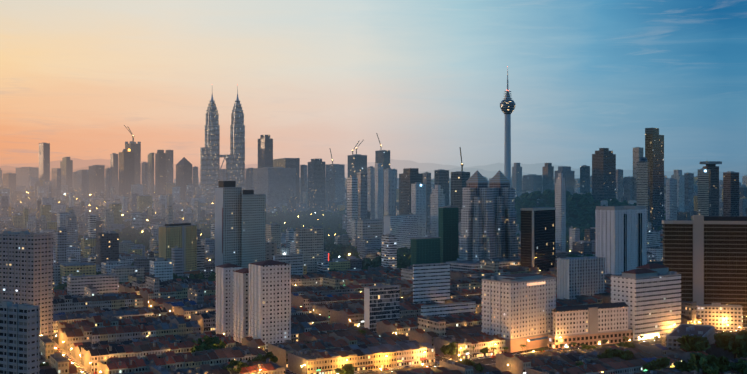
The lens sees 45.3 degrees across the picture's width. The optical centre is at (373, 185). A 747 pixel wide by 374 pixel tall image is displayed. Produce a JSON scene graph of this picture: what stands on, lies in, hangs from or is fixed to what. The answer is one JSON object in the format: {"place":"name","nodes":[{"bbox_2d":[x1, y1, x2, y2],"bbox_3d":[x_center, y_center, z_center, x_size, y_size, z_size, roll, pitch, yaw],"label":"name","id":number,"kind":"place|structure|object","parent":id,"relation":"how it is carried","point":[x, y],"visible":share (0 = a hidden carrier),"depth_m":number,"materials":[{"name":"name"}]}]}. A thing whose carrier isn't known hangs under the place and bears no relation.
{"place":"outdoors","nodes":[
{"label":"outdoors","id":0,"kind":"place"},
{"bbox_2d":[2,164,741,184],"bbox_3d":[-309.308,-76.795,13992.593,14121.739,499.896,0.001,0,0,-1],"label":"hills","id":1,"kind":"structure","parent":0,"point":[485,173],"depth_m":14028.45,"materials":[{"name":"grey"}]},
{"bbox_2d":[0,158,746,177],"bbox_3d":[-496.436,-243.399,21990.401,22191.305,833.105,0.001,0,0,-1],"label":"hills","id":2,"kind":"structure","parent":0,"point":[401,165],"depth_m":22029.10,"materials":[{"name":"grey"}]},
{"bbox_2d":[0,0,746,173],"label":"sky","id":3,"kind":"structure","parent":0,"point":[316,77],"materials":[{"name":"blue"}]},
{"bbox_2d":[53,261,746,368],"bbox_3d":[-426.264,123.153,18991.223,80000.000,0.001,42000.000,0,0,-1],"label":"ground","id":4,"kind":"structure","parent":0,"point":[55,339],"depth_m":693.35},
{"bbox_2d":[0,301,39,373],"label":"apartment building","id":5,"kind":"structure","parent":4,"relation":"on","point":[19,338],"depth_m":466.19,"materials":[{"name":"concrete"}]},
{"bbox_2d":[0,230,52,340],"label":"apartment building","id":6,"kind":"structure","parent":4,"relation":"on","point":[26,266],"depth_m":694.11,"materials":[{"name":"concrete"}]},
{"bbox_2d":[39,143,49,179],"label":"tower","id":7,"kind":"structure","parent":4,"relation":"on","point":[44,161],"depth_m":3278.16,"materials":[{"name":"grey glass"}]},
{"bbox_2d":[40,353,77,373],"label":"shophouse row","id":8,"kind":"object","parent":4,"relation":"on","point":[60,363],"visible":0.46,"depth_m":534.18,"materials":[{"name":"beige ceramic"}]},
{"bbox_2d":[73,170,88,199],"bbox_3d":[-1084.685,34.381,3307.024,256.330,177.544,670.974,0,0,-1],"label":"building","id":9,"kind":"structure","parent":4,"relation":"on","point":[81,182],"depth_m":2999.26,"materials":[{"name":"concrete"}]},
{"bbox_2d":[67,273,118,296],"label":"grey block","id":10,"kind":"structure","parent":4,"relation":"on","point":[103,283],"depth_m":945.19,"materials":[{"name":"concrete"}]},
{"bbox_2d":[89,165,104,195],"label":"building","id":11,"kind":"structure","parent":4,"relation":"on","point":[96,179],"depth_m":3185.57,"materials":[{"name":"concrete"}]},
{"bbox_2d":[53,292,142,313],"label":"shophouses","id":12,"kind":"structure","parent":4,"relation":"on","point":[65,303],"depth_m":840.28,"materials":[{"name":"brown"}]},
{"bbox_2d":[53,306,167,333],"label":"shophouse row","id":13,"kind":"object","parent":4,"relation":"on","point":[127,314],"visible":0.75,"depth_m":770.64,"materials":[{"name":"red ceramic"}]},
{"bbox_2d":[58,312,186,329],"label":"shophouse row","id":14,"kind":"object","parent":4,"relation":"on","point":[100,321],"visible":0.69,"depth_m":722.38,"materials":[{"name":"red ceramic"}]},
{"bbox_2d":[119,149,134,198],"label":"building","id":15,"kind":"structure","parent":4,"relation":"on","point":[126,169],"depth_m":2989.18,"materials":[{"name":"concrete"}]},
{"bbox_2d":[58,316,200,351],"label":"shophouse row","id":16,"kind":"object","parent":4,"relation":"on","point":[82,332],"visible":0.79,"depth_m":685.18,"materials":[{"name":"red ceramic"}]},
{"bbox_2d":[71,331,216,362],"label":"shophouse row","id":17,"kind":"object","parent":4,"relation":"on","point":[76,352],"visible":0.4,"depth_m":649.86,"materials":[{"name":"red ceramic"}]},
{"bbox_2d":[81,333,235,372],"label":"shophouse row","id":18,"kind":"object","parent":4,"relation":"on","point":[108,351],"visible":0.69,"depth_m":610.19,"materials":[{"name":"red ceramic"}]},
{"bbox_2d":[155,150,165,197],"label":"tower","id":19,"kind":"structure","parent":4,"relation":"on","point":[160,171],"depth_m":3086.35,"materials":[{"name":"concrete"}]},
{"bbox_2d":[140,274,215,307],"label":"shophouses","id":20,"kind":"structure","parent":4,"relation":"on","point":[152,290],"depth_m":912.58,"materials":[{"name":"grey concrete"}]},
{"bbox_2d":[159,223,199,274],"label":"yellow hotel","id":21,"kind":"structure","parent":4,"relation":"on","point":[182,235],"depth_m":1134.37,"materials":[{"name":"concrete"}]},
{"bbox_2d":[97,345,265,373],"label":"shophouse row","id":22,"kind":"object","parent":4,"relation":"on","point":[166,360],"visible":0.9,"depth_m":572.08,"materials":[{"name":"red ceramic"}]},
{"bbox_2d":[176,157,191,200],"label":"tower","id":23,"kind":"structure","parent":4,"relation":"on","point":[183,172],"depth_m":2994.97,"materials":[{"name":"concrete"}]},
{"bbox_2d":[163,285,215,312],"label":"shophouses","id":24,"kind":"structure","parent":4,"relation":"on","point":[195,295],"depth_m":841.08,"materials":[{"name":"red ceramic"}]},
{"bbox_2d":[174,300,215,320],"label":"shophouse row","id":25,"kind":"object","parent":4,"relation":"on","point":[186,311],"visible":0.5,"depth_m":805.78,"materials":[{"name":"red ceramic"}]},
{"bbox_2d":[119,358,284,373],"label":"shophouse row","id":26,"kind":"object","parent":4,"relation":"on","point":[268,366],"visible":0.96,"depth_m":556.02,"materials":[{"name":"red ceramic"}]},
{"bbox_2d":[200,94,219,202],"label":"skyscraper","id":27,"kind":"structure","parent":4,"relation":"on","point":[209,165],"depth_m":2925.12,"materials":[{"name":"metal"}]},
{"bbox_2d":[215,263,241,336],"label":"apartment building","id":28,"kind":"structure","parent":4,"relation":"on","point":[224,299],"depth_m":726.23,"materials":[{"name":"concrete"}]},
{"bbox_2d":[215,181,241,272],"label":"building","id":29,"kind":"structure","parent":4,"relation":"on","point":[228,194],"depth_m":1150.58,"materials":[{"name":"concrete"}]},
{"bbox_2d":[226,85,244,194],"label":"skyscraper","id":30,"kind":"structure","parent":4,"relation":"on","point":[235,165],"depth_m":2957.48,"materials":[{"name":"metal"}]},
{"bbox_2d":[233,268,248,342],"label":"apartment building","id":31,"kind":"structure","parent":4,"relation":"on","point":[240,303],"depth_m":698.34,"materials":[{"name":"concrete"}]},
{"bbox_2d":[191,306,308,331],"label":"shophouse row","id":32,"kind":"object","parent":4,"relation":"on","point":[206,321],"visible":0.33,"depth_m":761.10,"materials":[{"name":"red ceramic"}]},
{"bbox_2d":[241,190,265,268],"bbox_3d":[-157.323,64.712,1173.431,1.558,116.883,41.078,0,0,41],"label":"building","id":33,"kind":"structure","parent":4,"relation":"on","point":[253,227],"depth_m":1171.04,"materials":[{"name":"concrete"}]},
{"bbox_2d":[258,135,272,167],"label":"high-rise building","id":34,"kind":"structure","parent":4,"relation":"on","point":[265,150],"depth_m":2900.64,"materials":[{"name":"glass"}]},
{"bbox_2d":[248,260,290,348],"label":"apartment building","id":35,"kind":"structure","parent":4,"relation":"on","point":[269,305],"depth_m":676.04,"materials":[{"name":"concrete"}]},
{"bbox_2d":[253,167,295,207],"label":"building","id":36,"kind":"structure","parent":4,"relation":"on","point":[276,185],"depth_m":2767.00,"materials":[{"name":"concrete"}]},
{"bbox_2d":[273,158,299,202],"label":"tower","id":37,"kind":"structure","parent":4,"relation":"on","point":[288,162],"depth_m":2853.43,"materials":[{"name":"grey glass"}]},
{"bbox_2d":[273,254,302,274],"bbox_3d":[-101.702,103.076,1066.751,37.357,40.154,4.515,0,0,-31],"label":"office building","id":38,"kind":"structure","parent":4,"relation":"on","point":[295,261],"depth_m":1068.59,"materials":[{"name":"concrete"}]},
{"bbox_2d":[291,272,325,285],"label":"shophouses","id":39,"kind":"structure","parent":4,"relation":"on","point":[311,279],"depth_m":1043.52,"materials":[{"name":"beige concrete"}]},
{"bbox_2d":[242,326,377,351],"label":"shophouse row","id":40,"kind":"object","parent":4,"relation":"on","point":[311,335],"visible":0.52,"depth_m":685.98,"materials":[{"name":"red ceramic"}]},
{"bbox_2d":[308,159,324,208],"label":"tower","id":41,"kind":"structure","parent":4,"relation":"on","point":[316,183],"depth_m":2700.21,"materials":[{"name":"grey glass"}]},
{"bbox_2d":[291,321,353,341],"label":"shophouse row","id":42,"kind":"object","parent":4,"relation":"on","point":[297,328],"visible":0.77,"depth_m":712.75,"materials":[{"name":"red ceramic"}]},
{"bbox_2d":[291,276,362,294],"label":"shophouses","id":43,"kind":"structure","parent":4,"relation":"on","point":[330,284],"depth_m":963.51,"materials":[{"name":"grey concrete"}]},
{"bbox_2d":[326,164,344,205],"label":"tower","id":44,"kind":"structure","parent":4,"relation":"on","point":[335,182],"depth_m":2808.23,"materials":[{"name":"concrete"}]},
{"bbox_2d":[268,332,409,367],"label":"shophouse row","id":45,"kind":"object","parent":4,"relation":"on","point":[280,351],"visible":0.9,"depth_m":627.21,"materials":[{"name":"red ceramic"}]},
{"bbox_2d":[291,281,400,312],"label":"shophouse row","id":46,"kind":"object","parent":4,"relation":"on","point":[297,300],"visible":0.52,"depth_m":871.10,"materials":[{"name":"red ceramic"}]},
{"bbox_2d":[347,176,357,237],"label":"tower","id":47,"kind":"structure","parent":4,"relation":"on","point":[352,198],"depth_m":1900.67,"materials":[{"name":"concrete"}]},
{"bbox_2d":[348,139,366,177],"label":"high-rise building","id":48,"kind":"structure","parent":4,"relation":"on","point":[357,163],"depth_m":2911.80,"materials":[{"name":"concrete"}]},
{"bbox_2d":[288,339,434,373],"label":"shophouse row","id":49,"kind":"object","parent":4,"relation":"on","point":[364,357],"visible":0.96,"depth_m":597.15,"materials":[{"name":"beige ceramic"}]},
{"bbox_2d":[0,180,722,235],"bbox_3d":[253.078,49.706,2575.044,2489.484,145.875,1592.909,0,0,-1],"label":"city buildings","id":50,"kind":"structure","parent":4,"relation":"on","point":[112,219],"depth_m":2114.50,"materials":[{"name":"concrete"}]},
{"bbox_2d":[357,171,366,219],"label":"tower","id":51,"kind":"structure","parent":4,"relation":"on","point":[362,194],"depth_m":2000.43,"materials":[{"name":"concrete"}]},
{"bbox_2d":[312,296,412,318],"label":"shophouse row","id":52,"kind":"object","parent":4,"relation":"on","point":[323,309],"visible":0.31,"depth_m":826.02,"materials":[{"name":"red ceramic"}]},
{"bbox_2d":[357,219,382,238],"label":"office building","id":53,"kind":"structure","parent":4,"relation":"on","point":[368,228],"depth_m":1630.53,"materials":[{"name":"concrete"}]},
{"bbox_2d":[367,167,374,219],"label":"tower","id":54,"kind":"structure","parent":4,"relation":"on","point":[371,189],"depth_m":2099.91,"materials":[{"name":"concrete"}]},
{"bbox_2d":[331,268,412,284],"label":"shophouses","id":55,"kind":"structure","parent":4,"relation":"on","point":[357,275],"depth_m":1090.32,"materials":[{"name":"red ceramic"}]},
{"bbox_2d":[53,216,692,289],"bbox_3d":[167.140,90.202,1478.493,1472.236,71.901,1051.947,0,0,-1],"label":"city buildings","id":56,"kind":"structure","parent":4,"relation":"on","point":[310,247],"depth_m":1183.27,"materials":[{"name":"concrete"}]},
{"bbox_2d":[373,163,382,219],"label":"tower","id":57,"kind":"structure","parent":4,"relation":"on","point":[378,167],"depth_m":2251.85,"materials":[{"name":"concrete"}]},
{"bbox_2d":[11,186,746,246],"bbox_3d":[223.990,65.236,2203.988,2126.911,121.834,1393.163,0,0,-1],"label":"city buildings","id":58,"kind":"structure","parent":4,"relation":"on","point":[66,221],"depth_m":1862.57,"materials":[{"name":"concrete"}]},
{"bbox_2d":[364,284,399,331],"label":"office building","id":59,"kind":"structure","parent":4,"relation":"on","point":[381,302],"depth_m":754.84,"materials":[{"name":"concrete"}]},
{"bbox_2d":[330,301,441,326],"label":"shophouse row","id":60,"kind":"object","parent":4,"relation":"on","point":[354,312],"visible":0.52,"depth_m":795.76,"materials":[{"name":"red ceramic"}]},
{"bbox_2d":[384,168,394,214],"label":"tower","id":61,"kind":"structure","parent":4,"relation":"on","point":[389,191],"depth_m":2101.44,"materials":[{"name":"concrete"}]},
{"bbox_2d":[40,329,746,373],"bbox_3d":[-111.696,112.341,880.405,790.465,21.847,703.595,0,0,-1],"label":"street trees","id":62,"kind":"object","parent":4,"relation":"on","point":[729,342],"visible":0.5,"depth_m":594.35,"materials":[{"name":"green plant"}]},
{"bbox_2d":[53,305,746,373],"bbox_3d":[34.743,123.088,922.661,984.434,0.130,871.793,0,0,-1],"label":"street","id":63,"kind":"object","parent":4,"relation":"on","point":[490,361],"depth_m":631.53,"materials":[{"name":"grey asphalt"}]},
{"bbox_2d":[54,306,746,373],"bbox_3d":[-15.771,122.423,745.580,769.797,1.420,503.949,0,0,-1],"label":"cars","id":64,"kind":"object","parent":63,"relation":"on","point":[95,372],"depth_m":635.31,"materials":[{"name":"paint"}]},
{"bbox_2d":[53,198,746,262],"bbox_3d":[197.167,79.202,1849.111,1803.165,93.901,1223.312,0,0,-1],"label":"city buildings","id":65,"kind":"structure","parent":4,"relation":"on","point":[87,245],"depth_m":1544.74,"materials":[{"name":"concrete"}]},
{"bbox_2d":[384,213,416,248],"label":"office building","id":66,"kind":"structure","parent":4,"relation":"on","point":[403,228],"depth_m":1584.19,"materials":[{"name":"concrete"}]},
{"bbox_2d":[399,168,422,214],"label":"tower","id":67,"kind":"structure","parent":4,"relation":"on","point":[408,177],"depth_m":2013.48,"materials":[{"name":"concrete"}]},
{"bbox_2d":[411,182,425,237],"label":"skyscraper","id":68,"kind":"structure","parent":4,"relation":"on","point":[418,198],"depth_m":1704.76,"materials":[{"name":"concrete"}]},
{"bbox_2d":[411,236,439,265],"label":"building","id":69,"kind":"structure","parent":4,"relation":"on","point":[425,250],"depth_m":1235.85,"materials":[{"name":"glass"}]},
{"bbox_2d":[376,309,481,337],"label":"shophouse row","id":70,"kind":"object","parent":4,"relation":"on","point":[400,326],"visible":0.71,"depth_m":728.27,"materials":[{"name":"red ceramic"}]},
{"bbox_2d":[413,263,449,303],"bbox_3d":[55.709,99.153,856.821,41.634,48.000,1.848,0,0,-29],"label":"white office slab","id":71,"kind":"structure","parent":4,"relation":"on","point":[431,281],"depth_m":856.10,"materials":[{"name":"concrete"}]},
{"bbox_2d":[430,185,444,236],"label":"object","id":72,"kind":"structure","parent":4,"relation":"on","point":[437,197],"depth_m":1606.58,"materials":[{"name":"concrete"}]},
{"bbox_2d":[393,267,482,294],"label":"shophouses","id":73,"kind":"structure","parent":4,"relation":"on","point":[456,284],"depth_m":980.20,"materials":[{"name":"grey concrete"}]},
{"bbox_2d":[381,359,500,373],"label":"shophouse row","id":74,"kind":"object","parent":4,"relation":"on","point":[449,367],"visible":0.88,"depth_m":553.08,"materials":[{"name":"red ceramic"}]},
{"bbox_2d":[409,316,482,345],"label":"shophouse row","id":75,"kind":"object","parent":4,"relation":"on","point":[429,329],"visible":0.42,"depth_m":674.54,"materials":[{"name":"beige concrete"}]},
{"bbox_2d":[438,206,457,262],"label":"skyscraper","id":76,"kind":"structure","parent":4,"relation":"on","point":[448,225],"depth_m":1289.77,"materials":[{"name":"glass"}]},
{"bbox_2d":[421,301,475,316],"bbox_3d":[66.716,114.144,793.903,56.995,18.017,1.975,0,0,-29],"label":"office slab","id":77,"kind":"structure","parent":4,"relation":"on","point":[442,310],"depth_m":792.61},
{"bbox_2d":[451,147,469,222],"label":"skyscraper","id":78,"kind":"structure","parent":4,"relation":"on","point":[459,179],"depth_m":1910.13,"materials":[{"name":"concrete"}]},
{"bbox_2d":[434,332,505,359],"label":"shophouse row","id":79,"kind":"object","parent":4,"relation":"on","point":[466,341],"visible":0.92,"depth_m":642.14,"materials":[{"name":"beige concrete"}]},
{"bbox_2d":[457,171,498,260],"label":"pyramid tower","id":80,"kind":"structure","parent":4,"relation":"on","point":[477,239],"depth_m":1233.10,"materials":[{"name":"concrete"}]},
{"bbox_2d":[446,257,520,271],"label":"building","id":81,"kind":"structure","parent":4,"relation":"on","point":[462,265],"depth_m":1200.52,"materials":[{"name":"concrete"}]},
{"bbox_2d":[450,258,539,279],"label":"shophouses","id":82,"kind":"structure","parent":4,"relation":"on","point":[488,266],"depth_m":1116.87,"materials":[{"name":"grey concrete"}]},
{"bbox_2d":[481,273,555,352],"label":"office building","id":83,"kind":"structure","parent":4,"relation":"on","point":[517,311],"depth_m":672.16,"materials":[{"name":"concrete"}]},
{"bbox_2d":[383,189,690,232],"bbox_3d":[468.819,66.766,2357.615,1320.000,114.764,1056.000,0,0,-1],"label":"bukit nanas forest","id":84,"kind":"object","parent":4,"relation":"on","point":[580,211],"visible":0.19,"depth_m":2217.54,"materials":[{"name":"green plant"}]},
{"bbox_2d":[520,207,555,270],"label":"dark glass office","id":85,"kind":"structure","parent":4,"relation":"on","point":[538,237],"depth_m":1219.55,"materials":[{"name":"glass"}]},
{"bbox_2d":[476,295,601,312],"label":"shophouses","id":86,"kind":"structure","parent":4,"relation":"on","point":[584,300],"depth_m":850.66,"materials":[{"name":"red ceramic"}]},
{"bbox_2d":[555,173,565,251],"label":"skyscraper","id":87,"kind":"structure","parent":4,"relation":"on","point":[560,210],"depth_m":1507.13,"materials":[{"name":"concrete"}]},
{"bbox_2d":[496,345,644,373],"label":"shophouse row","id":88,"kind":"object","parent":4,"relation":"on","point":[519,364],"visible":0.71,"depth_m":588.88,"materials":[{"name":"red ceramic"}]},
{"bbox_2d":[556,256,605,299],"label":"apartment building","id":89,"kind":"structure","parent":4,"relation":"on","point":[579,276],"depth_m":881.71,"materials":[{"name":"concrete"}]},
{"bbox_2d":[548,302,632,348],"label":"building","id":90,"kind":"structure","parent":4,"relation":"on","point":[592,324],"depth_m":686.77,"materials":[{"name":"concrete"}]},
{"bbox_2d":[592,148,615,201],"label":"tower","id":91,"kind":"structure","parent":4,"relation":"on","point":[603,173],"depth_m":2326.29,"materials":[{"name":"grey glass"}]},
{"bbox_2d":[526,352,682,373],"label":"shophouses","id":92,"kind":"structure","parent":4,"relation":"on","point":[635,363],"depth_m":568.78,"materials":[{"name":"red ceramic"}]},
{"bbox_2d":[595,206,646,274],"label":"building","id":93,"kind":"structure","parent":4,"relation":"on","point":[620,239],"depth_m":1136.53,"materials":[{"name":"concrete"}]},
{"bbox_2d":[637,157,649,221],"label":"tower","id":94,"kind":"structure","parent":4,"relation":"on","point":[643,181],"depth_m":1917.05,"materials":[{"name":"concrete"}]},
{"bbox_2d":[610,263,680,340],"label":"office building","id":95,"kind":"structure","parent":4,"relation":"on","point":[649,295],"depth_m":720.47,"materials":[{"name":"concrete"}]},
{"bbox_2d":[645,128,663,229],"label":"tower","id":96,"kind":"structure","parent":4,"relation":"on","point":[654,147],"depth_m":2023.81,"materials":[{"name":"concrete"}]},
{"bbox_2d":[666,178,676,219],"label":"tower","id":97,"kind":"structure","parent":4,"relation":"on","point":[671,198],"depth_m":1717.62,"materials":[{"name":"glass"}]},
{"bbox_2d":[666,324,714,351],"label":"building","id":98,"kind":"structure","parent":4,"relation":"on","point":[681,330],"depth_m":652.62,"materials":[{"name":"concrete"}]},
{"bbox_2d":[681,300,701,324],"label":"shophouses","id":99,"kind":"structure","parent":4,"relation":"on","point":[688,312],"depth_m":746.45,"materials":[{"name":"beige concrete"}]},
{"bbox_2d":[666,343,739,362],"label":"shophouse row","id":100,"kind":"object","parent":4,"relation":"on","point":[713,349],"visible":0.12,"depth_m":621.29,"materials":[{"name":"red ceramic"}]},
{"bbox_2d":[662,215,746,323],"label":"office building","id":101,"kind":"structure","parent":4,"relation":"on","point":[705,257],"depth_m":796.11,"materials":[{"name":"concrete"}]},
{"bbox_2d":[698,168,710,215],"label":"tower","id":102,"kind":"structure","parent":4,"relation":"on","point":[704,191],"depth_m":1716.89,"materials":[{"name":"grey glass"}]},
{"bbox_2d":[700,161,721,215],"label":"skyscraper","id":103,"kind":"structure","parent":4,"relation":"on","point":[712,166],"depth_m":2019.49,"materials":[{"name":"concrete"}]},
{"bbox_2d":[696,303,742,330],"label":"building","id":104,"kind":"structure","parent":4,"relation":"on","point":[715,314],"depth_m":759.87,"materials":[{"name":"concrete"}]},
{"bbox_2d":[723,171,738,215],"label":"skyscraper","id":105,"kind":"structure","parent":4,"relation":"on","point":[730,193],"depth_m":1618.41,"materials":[{"name":"concrete"}]},
{"bbox_3d":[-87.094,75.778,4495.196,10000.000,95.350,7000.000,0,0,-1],"label":"rise in the ground","id":106,"kind":"object","parent":4,"relation":"on","visible":0},
{"bbox_2d":[0,176,629,206],"bbox_3d":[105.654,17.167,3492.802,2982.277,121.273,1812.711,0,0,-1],"label":"distant buildings","id":107,"kind":"structure","parent":106,"relation":"on","point":[16,196],"depth_m":2896.14,"materials":[{"name":"concrete"}]},
{"bbox_2d":[10,176,632,198],"bbox_3d":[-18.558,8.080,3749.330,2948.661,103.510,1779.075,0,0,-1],"label":"distant buildings","id":108,"kind":"structure","parent":106,"relation":"on","point":[41,186],"depth_m":3124.08,"materials":[{"name":"concrete"}]},
{"bbox_2d":[0,175,741,216],"bbox_3d":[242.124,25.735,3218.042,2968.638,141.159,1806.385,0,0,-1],"label":"distant buildings","id":109,"kind":"structure","parent":106,"relation":"on","point":[129,206],"depth_m":2658.26,"materials":[{"name":"concrete"}]},
{"bbox_2d":[0,176,746,228],"bbox_3d":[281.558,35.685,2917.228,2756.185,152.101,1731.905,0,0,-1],"label":"distant buildings","id":110,"kind":"structure","parent":106,"relation":"on","point":[207,212],"depth_m":2469.69,"materials":[{"name":"concrete"}]},
{"bbox_2d":[500,66,515,187],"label":"telecommunications tower","id":111,"kind":"structure","parent":106,"relation":"on","point":[507,105],"depth_m":2397.44,"materials":[{"name":"concrete"}]},
{"bbox_2d":[489,170,520,258],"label":"pyramid tower","id":112,"kind":"structure","parent":0,"point":[505,217],"depth_m":1290.90,"materials":[{"name":"concrete"}]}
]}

